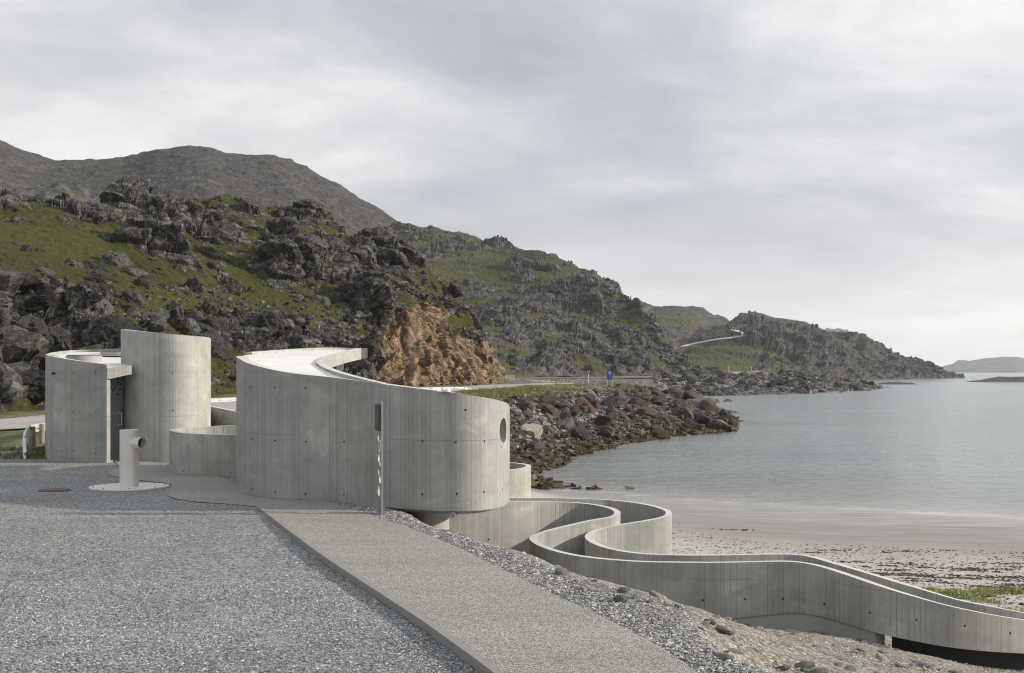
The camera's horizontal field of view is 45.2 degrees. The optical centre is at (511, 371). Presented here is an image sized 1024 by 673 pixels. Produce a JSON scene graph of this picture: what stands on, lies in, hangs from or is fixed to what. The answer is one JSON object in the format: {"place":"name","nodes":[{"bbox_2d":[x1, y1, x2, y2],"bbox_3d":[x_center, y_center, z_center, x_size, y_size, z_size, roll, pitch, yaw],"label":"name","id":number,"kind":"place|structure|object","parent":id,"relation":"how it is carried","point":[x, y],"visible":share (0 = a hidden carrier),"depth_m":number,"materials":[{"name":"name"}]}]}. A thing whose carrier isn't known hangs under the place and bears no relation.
{"place":"outdoors","nodes":[
{"label":"outdoors","id":0,"kind":"place"},
{"bbox_2d":[0,444,46,458],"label":"verge grass","id":1,"kind":"structure","parent":0,"point":[39,449],"depth_m":36.35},
{"bbox_2d":[0,183,100,202],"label":"hill","id":2,"kind":"structure","parent":0,"point":[43,192],"depth_m":400.58,"materials":[{"name":"stone"}]},
{"bbox_2d":[0,140,396,236],"bbox_3d":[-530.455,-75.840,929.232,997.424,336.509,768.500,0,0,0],"label":"mountain","id":3,"kind":"structure","parent":0,"point":[204,173],"depth_m":923.16,"materials":[{"name":"stone"}]},
{"bbox_2d":[108,461,317,505],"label":"path","id":4,"kind":"structure","parent":0,"point":[204,488],"depth_m":26.26,"materials":[{"name":"concrete"}]},
{"bbox_2d":[0,178,505,412],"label":"hill","id":5,"kind":"structure","parent":0,"point":[415,317],"depth_m":172.66,"materials":[{"name":"stone"}]},
{"bbox_2d":[0,307,11,327],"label":"hillside rock","id":6,"kind":"object","parent":5,"relation":"on","point":[5,317],"visible":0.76,"depth_m":76.08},
{"bbox_2d":[19,367,44,403],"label":"hillside rock","id":7,"kind":"object","parent":5,"relation":"on","point":[37,396],"visible":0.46,"depth_m":71.87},
{"bbox_2d":[24,372,39,394],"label":"hillside rock","id":8,"kind":"object","parent":5,"relation":"on","point":[31,376],"visible":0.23,"depth_m":71.75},
{"bbox_2d":[11,315,53,358],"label":"hillside rock","id":9,"kind":"object","parent":5,"relation":"on","point":[29,323],"visible":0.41,"depth_m":78.47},
{"bbox_2d":[24,288,58,312],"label":"hillside rock","id":10,"kind":"object","parent":5,"relation":"on","point":[43,299],"visible":1,"depth_m":90.48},
{"bbox_2d":[35,266,55,274],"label":"hillside rock","id":11,"kind":"object","parent":5,"relation":"on","point":[49,271],"visible":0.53,"depth_m":126.17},
{"bbox_2d":[35,281,57,290],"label":"hillside rock","id":12,"kind":"object","parent":5,"relation":"on","point":[41,285],"visible":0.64,"depth_m":91.73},
{"bbox_2d":[48,327,71,346],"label":"hillside rock","id":13,"kind":"object","parent":5,"relation":"on","point":[59,334],"visible":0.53,"depth_m":81.98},
{"bbox_2d":[64,258,82,268],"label":"hillside rock","id":14,"kind":"object","parent":5,"relation":"on","point":[70,262],"visible":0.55,"depth_m":134.59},
{"bbox_2d":[82,291,102,305],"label":"hillside rock","id":15,"kind":"object","parent":5,"relation":"on","point":[91,298],"visible":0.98,"depth_m":92.29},
{"bbox_2d":[84,271,107,283],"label":"hillside rock","id":16,"kind":"object","parent":5,"relation":"on","point":[101,277],"visible":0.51,"depth_m":128.70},
{"bbox_2d":[82,259,110,271],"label":"hillside rock","id":17,"kind":"object","parent":5,"relation":"on","point":[97,265],"visible":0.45,"depth_m":140.09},
{"bbox_2d":[99,298,115,314],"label":"hillside rock","id":18,"kind":"object","parent":5,"relation":"on","point":[106,305],"visible":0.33,"depth_m":115.72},
{"bbox_2d":[89,318,133,348],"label":"hillside rock","id":19,"kind":"object","parent":5,"relation":"on","point":[109,332],"visible":0.78,"depth_m":83.20,"materials":[{"name":"stone"}]},
{"bbox_2d":[100,250,133,267],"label":"hillside rock","id":20,"kind":"object","parent":5,"relation":"on","point":[118,259],"visible":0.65,"depth_m":146.62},
{"bbox_2d":[97,316,142,330],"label":"hillside rock","id":21,"kind":"object","parent":5,"relation":"on","point":[108,318],"visible":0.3,"depth_m":84.78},
{"bbox_2d":[122,290,144,308],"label":"hillside rock","id":22,"kind":"object","parent":5,"relation":"on","point":[128,296],"visible":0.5,"depth_m":123.53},
{"bbox_2d":[121,293,147,306],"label":"hillside rock","id":23,"kind":"object","parent":5,"relation":"on","point":[137,296],"visible":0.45,"depth_m":124.17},
{"bbox_2d":[122,267,148,277],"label":"hillside rock","id":24,"kind":"object","parent":5,"relation":"on","point":[137,272],"visible":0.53,"depth_m":144.36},
{"bbox_2d":[133,277,150,289],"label":"hillside rock","id":25,"kind":"object","parent":5,"relation":"on","point":[142,282],"visible":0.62,"depth_m":136.52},
{"bbox_2d":[138,312,166,332],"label":"hillside rock","id":26,"kind":"object","parent":5,"relation":"on","point":[158,324],"visible":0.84,"depth_m":87.00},
{"bbox_2d":[184,277,199,291],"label":"hillside rock","id":27,"kind":"object","parent":5,"relation":"on","point":[194,283],"visible":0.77,"depth_m":148.45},
{"bbox_2d":[197,322,218,334],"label":"hillside rock","id":28,"kind":"object","parent":5,"relation":"on","point":[207,329],"visible":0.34,"depth_m":129.55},
{"bbox_2d":[203,316,228,330],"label":"hillside rock","id":29,"kind":"object","parent":5,"relation":"on","point":[219,323],"visible":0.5,"depth_m":131.82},
{"bbox_2d":[211,344,221,358],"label":"hillside rock","id":30,"kind":"object","parent":5,"relation":"on","point":[216,351],"visible":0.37,"depth_m":122.45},
{"bbox_2d":[201,333,232,350],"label":"hillside rock","id":31,"kind":"object","parent":5,"relation":"on","point":[217,338],"visible":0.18,"depth_m":126.16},
{"bbox_2d":[212,341,232,360],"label":"hillside rock","id":32,"kind":"object","parent":5,"relation":"on","point":[226,347],"visible":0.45,"depth_m":124.21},
{"bbox_2d":[0,272,477,407],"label":"hillside scree","id":33,"kind":"structure","parent":5,"relation":"on","point":[247,308],"depth_m":139.92,"materials":[{"name":"stone"}]},
{"bbox_2d":[257,310,284,335],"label":"hillside rock","id":34,"kind":"object","parent":5,"relation":"on","point":[268,319],"visible":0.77,"depth_m":137.80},
{"bbox_2d":[301,260,319,277],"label":"hillside rock","id":35,"kind":"object","parent":5,"relation":"on","point":[309,267],"visible":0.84,"depth_m":178.40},
{"bbox_2d":[300,326,329,338],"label":"hillside rock","id":36,"kind":"object","parent":5,"relation":"on","point":[312,331],"visible":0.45,"depth_m":143.69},
{"bbox_2d":[309,240,328,250],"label":"hillside rock","id":37,"kind":"object","parent":5,"relation":"on","point":[323,245],"visible":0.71,"depth_m":180.34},
{"bbox_2d":[310,295,329,306],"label":"hillside rock","id":38,"kind":"object","parent":5,"relation":"on","point":[323,300],"visible":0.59,"depth_m":170.69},
{"bbox_2d":[322,338,336,347],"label":"hillside rock","id":39,"kind":"object","parent":5,"relation":"on","point":[331,342],"visible":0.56,"depth_m":139.92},
{"bbox_2d":[331,236,344,248],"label":"hillside rock","id":40,"kind":"object","parent":5,"relation":"on","point":[337,242],"visible":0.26,"depth_m":191.39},
{"bbox_2d":[353,360,376,380],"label":"hillside rock","id":41,"kind":"object","parent":5,"relation":"on","point":[366,369],"visible":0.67,"depth_m":153.06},
{"bbox_2d":[352,338,378,359],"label":"hillside rock","id":42,"kind":"object","parent":5,"relation":"on","point":[372,348],"visible":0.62,"depth_m":143.36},
{"bbox_2d":[0,379,573,429],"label":"road","id":43,"kind":"structure","parent":0,"point":[16,423],"depth_m":62.20,"materials":[{"name":"asphalt"}]},
{"bbox_2d":[23,422,44,458],"bbox_3d":[-16.655,2.184,44.334,0.627,0.952,19.953,0,0,-16],"label":"guardrail","id":44,"kind":"object","parent":43,"relation":"on","point":[29,433],"visible":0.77,"depth_m":37.56,"materials":[{"name":"metal"}]},
{"bbox_2d":[211,397,235,402],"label":"guardrail","id":45,"kind":"object","parent":43,"relation":"on","point":[227,399],"visible":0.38,"depth_m":88.48,"materials":[{"name":"metal"}]},
{"bbox_2d":[419,387,473,390],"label":"guardrail","id":46,"kind":"object","parent":43,"relation":"on","point":[446,388],"visible":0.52,"depth_m":141.20,"materials":[{"name":"metal"}]},
{"bbox_2d":[0,445,752,672],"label":"parking gravel","id":47,"kind":"structure","parent":0,"point":[30,509],"depth_m":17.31,"materials":[{"name":"gravel"}]},
{"bbox_2d":[38,488,71,491],"bbox_3d":[-9.561,2.503,25.696,0.660,0.054,0.660,0,0,0],"label":"manhole cover","id":48,"kind":"object","parent":47,"relation":"on","point":[55,490],"visible":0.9,"depth_m":25.54,"materials":[{"name":"metal"}]},
{"bbox_2d":[45,329,210,462],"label":"toilet building","id":49,"kind":"structure","parent":47,"relation":"on","point":[153,388],"depth_m":33.89,"materials":[{"name":"concrete"}]},
{"bbox_2d":[110,385,123,458],"bbox_3d":[-11.098,1.436,34.282,0.132,2.088,0.619,0,0,35],"label":"door","id":50,"kind":"structure","parent":49,"relation":"in","point":[116,391],"depth_m":34.33,"materials":[{"name":"paint"}]},
{"bbox_2d":[88,429,168,490],"bbox_3d":[-8.251,1.883,26.490,1.670,1.235,1.670,0,0,0],"label":"vent pipe","id":51,"kind":"object","parent":47,"relation":"on","point":[132,442],"visible":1,"depth_m":26.31,"materials":[{"name":"silver metal"}]},
{"bbox_2d":[169,425,235,475],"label":"ring wall","id":52,"kind":"structure","parent":47,"relation":"on","point":[208,450],"depth_m":29.55,"materials":[{"name":"concrete"}]},
{"bbox_2d":[211,406,235,425],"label":"sloping wall","id":53,"kind":"structure","parent":47,"relation":"on","point":[221,416],"depth_m":37.31,"materials":[{"name":"concrete"}]},
{"bbox_2d":[375,401,382,514],"bbox_3d":[-2.299,1.540,21.429,0.160,2.020,0.480,0,0,-17],"label":"information post","id":54,"kind":"object","parent":47,"relation":"on","point":[379,417],"visible":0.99,"depth_m":21.32,"materials":[{"name":"metal"}]},
{"bbox_2d":[256,505,503,672],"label":"kerb","id":55,"kind":"structure","parent":47,"relation":"on","point":[469,656],"depth_m":12.71,"materials":[{"name":"concrete"}]},
{"bbox_2d":[613,595,627,601],"bbox_3d":[1.178,2.478,13.354,0.168,0.100,0.222,8,-10,5],"label":"bank stone","id":56,"kind":"object","parent":47,"relation":"on","point":[617,598],"visible":0.88,"depth_m":13.28,"materials":[{"name":"grey stone"}]},
{"bbox_2d":[713,653,733,660],"bbox_3d":[1.831,2.498,10.719,0.206,0.072,0.117,4,5,44],"label":"bank stone","id":57,"kind":"object","parent":47,"relation":"on","point":[724,656],"visible":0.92,"depth_m":10.67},
{"bbox_2d":[0,371,775,446],"bbox_3d":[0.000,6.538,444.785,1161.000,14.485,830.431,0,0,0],"label":"turf ground","id":58,"kind":"structure","parent":0,"point":[12,437],"depth_m":115.55,"materials":[{"name":"plant"}]},
{"bbox_2d":[0,371,831,437],"bbox_3d":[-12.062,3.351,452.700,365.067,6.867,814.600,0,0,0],"label":"rubble ground","id":59,"kind":"structure","parent":0,"point":[662,386],"depth_m":298.94,"materials":[{"name":"stone"}]},
{"bbox_2d":[540,395,556,406],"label":"boulder","id":60,"kind":"object","parent":59,"relation":"on","point":[551,400],"visible":0.69,"depth_m":134.05,"materials":[{"name":"stone"}]},
{"bbox_2d":[541,404,558,416],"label":"boulder","id":61,"kind":"object","parent":59,"relation":"on","point":[550,409],"visible":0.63,"depth_m":121.56,"materials":[{"name":"brown stone"}]},
{"bbox_2d":[454,381,658,405],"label":"roadside grass","id":62,"kind":"structure","parent":59,"relation":"on","point":[523,390],"depth_m":154.01,"materials":[{"name":"plant"}]},
{"bbox_2d":[491,379,631,403],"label":"roadside rubble","id":63,"kind":"object","parent":59,"relation":"on","point":[562,381],"visible":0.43,"depth_m":241.11,"materials":[{"name":"stone"}]},
{"bbox_2d":[555,401,572,409],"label":"boulder","id":64,"kind":"object","parent":59,"relation":"on","point":[561,404],"visible":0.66,"depth_m":134.16,"materials":[{"name":"grey stone"}]},
{"bbox_2d":[557,418,573,430],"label":"boulder","id":65,"kind":"object","parent":59,"relation":"on","point":[566,424],"visible":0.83,"depth_m":117.93,"materials":[{"name":"stone"}]},
{"bbox_2d":[582,402,595,413],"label":"boulder","id":66,"kind":"object","parent":59,"relation":"on","point":[591,408],"visible":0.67,"depth_m":137.65,"materials":[{"name":"stone"}]},
{"bbox_2d":[493,386,720,454],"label":"rock rubble","id":67,"kind":"object","parent":59,"relation":"on","point":[668,404],"visible":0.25,"depth_m":134.19,"materials":[{"name":"stone"}]},
{"bbox_2d":[600,396,620,406],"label":"boulder","id":68,"kind":"object","parent":59,"relation":"on","point":[614,400],"visible":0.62,"depth_m":150.79,"materials":[{"name":"grey stone"}]},
{"bbox_2d":[629,397,646,406],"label":"boulder","id":69,"kind":"object","parent":59,"relation":"on","point":[637,401],"visible":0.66,"depth_m":158.10,"materials":[{"name":"stone"}]},
{"bbox_2d":[637,406,657,417],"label":"boulder","id":70,"kind":"object","parent":59,"relation":"on","point":[651,412],"visible":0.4,"depth_m":151.16,"materials":[{"name":"stone"}]},
{"bbox_2d":[652,395,666,405],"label":"boulder","id":71,"kind":"object","parent":59,"relation":"on","point":[660,400],"visible":0.92,"depth_m":162.13,"materials":[{"name":"grey stone"}]},
{"bbox_2d":[682,392,695,399],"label":"boulder","id":72,"kind":"object","parent":59,"relation":"on","point":[686,395],"visible":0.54,"depth_m":176.31,"materials":[{"name":"stone"}]},
{"bbox_2d":[699,399,715,410],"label":"boulder","id":73,"kind":"object","parent":59,"relation":"on","point":[706,404],"visible":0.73,"depth_m":170.91,"materials":[{"name":"brown stone"}]},
{"bbox_2d":[703,377,721,383],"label":"shore rock","id":74,"kind":"object","parent":59,"relation":"on","point":[713,379],"visible":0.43,"depth_m":411.18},
{"bbox_2d":[261,501,696,672],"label":"path","id":75,"kind":"structure","parent":0,"point":[504,621],"depth_m":13.20,"materials":[{"name":"concrete"}]},
{"bbox_2d":[0,0,1023,366],"label":"sky","id":76,"kind":"structure","parent":0,"point":[851,165],"materials":[{"name":"grey"}]},
{"bbox_2d":[328,513,740,672],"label":"crushed rock verge","id":77,"kind":"structure","parent":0,"point":[442,531],"depth_m":11.46,"materials":[{"name":"gravel"}]},
{"bbox_2d":[555,567,567,574],"bbox_3d":[0.609,2.476,15.106,0.168,0.100,0.222,18,16,0],"label":"bank stone","id":78,"kind":"object","parent":77,"relation":"on","point":[561,571],"visible":0.82,"depth_m":15.06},
{"bbox_2d":[369,221,728,376],"bbox_3d":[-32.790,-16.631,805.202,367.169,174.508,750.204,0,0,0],"label":"hill","id":79,"kind":"structure","parent":0,"point":[541,313],"depth_m":602.41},
{"bbox_2d":[641,301,729,344],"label":"hill","id":80,"kind":"structure","parent":0,"point":[684,324],"depth_m":1191.57,"materials":[{"name":"plant"}]},
{"bbox_2d":[510,385,887,475],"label":"wrack shore","id":81,"kind":"structure","parent":0,"point":[560,460],"depth_m":173.45,"materials":[{"name":"plant"}]},
{"bbox_2d":[520,423,542,439],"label":"boulder","id":82,"kind":"object","parent":81,"relation":"on","point":[534,430],"visible":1,"depth_m":97.53,"materials":[{"name":"stone"}]},
{"bbox_2d":[526,439,546,451],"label":"boulder","id":83,"kind":"object","parent":81,"relation":"on","point":[536,445],"visible":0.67,"depth_m":102.10,"materials":[{"name":"grey stone"}]},
{"bbox_2d":[572,427,588,440],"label":"boulder","id":84,"kind":"object","parent":81,"relation":"on","point":[581,434],"visible":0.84,"depth_m":117.29,"materials":[{"name":"grey stone"}]},
{"bbox_2d":[574,441,592,449],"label":"boulder","id":85,"kind":"object","parent":81,"relation":"on","point":[587,445],"visible":0.48,"depth_m":113.51,"materials":[{"name":"stone"}]},
{"bbox_2d":[594,415,613,425],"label":"boulder","id":86,"kind":"object","parent":81,"relation":"on","point":[600,420],"visible":1,"depth_m":127.53,"materials":[{"name":"grey stone"}]},
{"bbox_2d":[600,429,611,438],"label":"boulder","id":87,"kind":"object","parent":81,"relation":"on","point":[606,433],"visible":0.72,"depth_m":127.25,"materials":[{"name":"grey stone"}]},
{"bbox_2d":[605,408,620,419],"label":"boulder","id":88,"kind":"object","parent":81,"relation":"on","point":[616,414],"visible":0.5,"depth_m":140.44,"materials":[{"name":"grey stone"}]},
{"bbox_2d":[510,412,739,489],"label":"wrack covered stones","id":89,"kind":"object","parent":81,"relation":"on","point":[549,483],"visible":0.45,"depth_m":109.73,"materials":[{"name":"stone"}]},
{"bbox_2d":[651,429,670,438],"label":"boulder","id":90,"kind":"object","parent":81,"relation":"on","point":[660,434],"visible":0.77,"depth_m":135.32,"materials":[{"name":"brown stone"}]},
{"bbox_2d":[677,406,693,419],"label":"boulder","id":91,"kind":"object","parent":81,"relation":"on","point":[686,412],"visible":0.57,"depth_m":155.11,"materials":[{"name":"grey stone"}]},
{"bbox_2d":[683,420,697,429],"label":"boulder","id":92,"kind":"object","parent":81,"relation":"on","point":[688,424],"visible":0.64,"depth_m":148.00,"materials":[{"name":"grey stone"}]},
{"bbox_2d":[697,415,713,423],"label":"boulder","id":93,"kind":"object","parent":81,"relation":"on","point":[703,419],"visible":0.66,"depth_m":152.91,"materials":[{"name":"grey stone"}]},
{"bbox_2d":[714,419,732,431],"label":"boulder","id":94,"kind":"object","parent":81,"relation":"on","point":[722,425],"visible":0.83,"depth_m":151.65,"materials":[{"name":"stone"}]},
{"bbox_2d":[652,373,881,395],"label":"shore rubble","id":95,"kind":"object","parent":81,"relation":"on","point":[658,379],"visible":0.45,"depth_m":430.13,"materials":[{"name":"stone"}]},
{"bbox_2d":[849,383,864,390],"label":"shore rock","id":96,"kind":"object","parent":81,"relation":"on","point":[857,387],"visible":0.72,"depth_m":470.12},
{"bbox_2d":[681,329,742,346],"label":"road","id":97,"kind":"structure","parent":0,"point":[716,338],"depth_m":874.50,"materials":[{"name":"asphalt"}]},
{"bbox_2d":[528,554,1023,672],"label":"soil slope","id":98,"kind":"structure","parent":0,"point":[820,658],"depth_m":13.55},
{"bbox_2d":[236,348,509,529],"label":"shelter building","id":99,"kind":"structure","parent":98,"relation":"on","point":[305,424],"depth_m":23.15,"materials":[{"name":"concrete"}]},
{"bbox_2d":[510,462,530,497],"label":"ring wall","id":100,"kind":"structure","parent":98,"relation":"on","point":[520,480],"depth_m":29.45,"materials":[{"name":"concrete"}]},
{"bbox_2d":[342,504,1023,672],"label":"crushed rock","id":101,"kind":"object","parent":98,"relation":"on","point":[743,667],"visible":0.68,"depth_m":13.41,"materials":[{"name":"gravel"}]},
{"bbox_2d":[715,626,730,633],"bbox_3d":[2.155,2.656,12.611,0.162,0.088,0.301,5,-14,-5],"label":"bank stone","id":102,"kind":"object","parent":98,"relation":"on","point":[724,629],"visible":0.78,"depth_m":12.55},
{"bbox_2d":[449,497,1023,670],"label":"winding ramp","id":103,"kind":"structure","parent":98,"relation":"on","point":[626,543],"depth_m":22.10,"materials":[{"name":"concrete"}]},
{"bbox_2d":[795,661,814,668],"bbox_3d":[2.946,3.019,12.523,0.314,0.084,0.138,-13,14,-4],"label":"bank stone","id":104,"kind":"object","parent":98,"relation":"on","point":[806,664],"visible":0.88,"depth_m":12.49,"materials":[{"name":"grey stone"}]},
{"bbox_2d":[808,668,828,672],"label":"bank stone","id":105,"kind":"object","parent":98,"relation":"on","point":[819,670],"visible":1,"depth_m":12.33,"materials":[{"name":"grey stone"}]},
{"bbox_2d":[531,488,1023,610],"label":"beach sand","id":106,"kind":"structure","parent":0,"point":[821,528],"depth_m":53.98,"materials":[{"name":"sand"}]},
{"bbox_2d":[673,523,1020,598],"bbox_3d":[12.976,6.573,45.736,19.924,1.344,27.008,0,0,0],"label":"beach wrack","id":107,"kind":"object","parent":106,"relation":"on","point":[896,562],"visible":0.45,"depth_m":43.18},
{"bbox_2d":[672,529,1023,607],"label":"beach pebbles","id":108,"kind":"object","parent":106,"relation":"on","point":[914,565],"visible":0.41,"depth_m":45.44,"materials":[{"name":"gravel"}]},
{"bbox_2d":[708,528,1023,607],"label":"beach wrack streaks","id":109,"kind":"object","parent":106,"relation":"on","point":[992,577],"visible":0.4,"depth_m":39.95,"materials":[{"name":"plant"}]},
{"bbox_2d":[915,584,1023,611],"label":"beach grass","id":110,"kind":"structure","parent":106,"relation":"on","point":[946,592],"depth_m":34.90,"materials":[{"name":"plant"}]},
{"bbox_2d":[537,372,1023,519],"bbox_3d":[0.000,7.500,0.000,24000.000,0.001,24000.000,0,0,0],"label":"sea water","id":111,"kind":"structure","parent":0,"point":[944,446],"depth_m":107.87,"materials":[{"name":"liquid"}]},
{"bbox_2d":[968,376,1023,381],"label":"skerry","id":112,"kind":"structure","parent":111,"relation":"on","point":[1006,379],"depth_m":849.66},
{"bbox_2d":[681,310,964,379],"bbox_3d":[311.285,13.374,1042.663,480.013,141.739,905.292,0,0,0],"label":"headland","id":113,"kind":"structure","parent":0,"point":[766,343],"depth_m":950.33,"materials":[{"name":"stone"}]},
{"bbox_2d":[942,357,1023,371],"bbox_3d":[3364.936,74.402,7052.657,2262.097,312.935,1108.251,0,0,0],"label":"island","id":114,"kind":"structure","parent":0,"point":[1005,364],"depth_m":6726.46,"materials":[{"name":"stone"}]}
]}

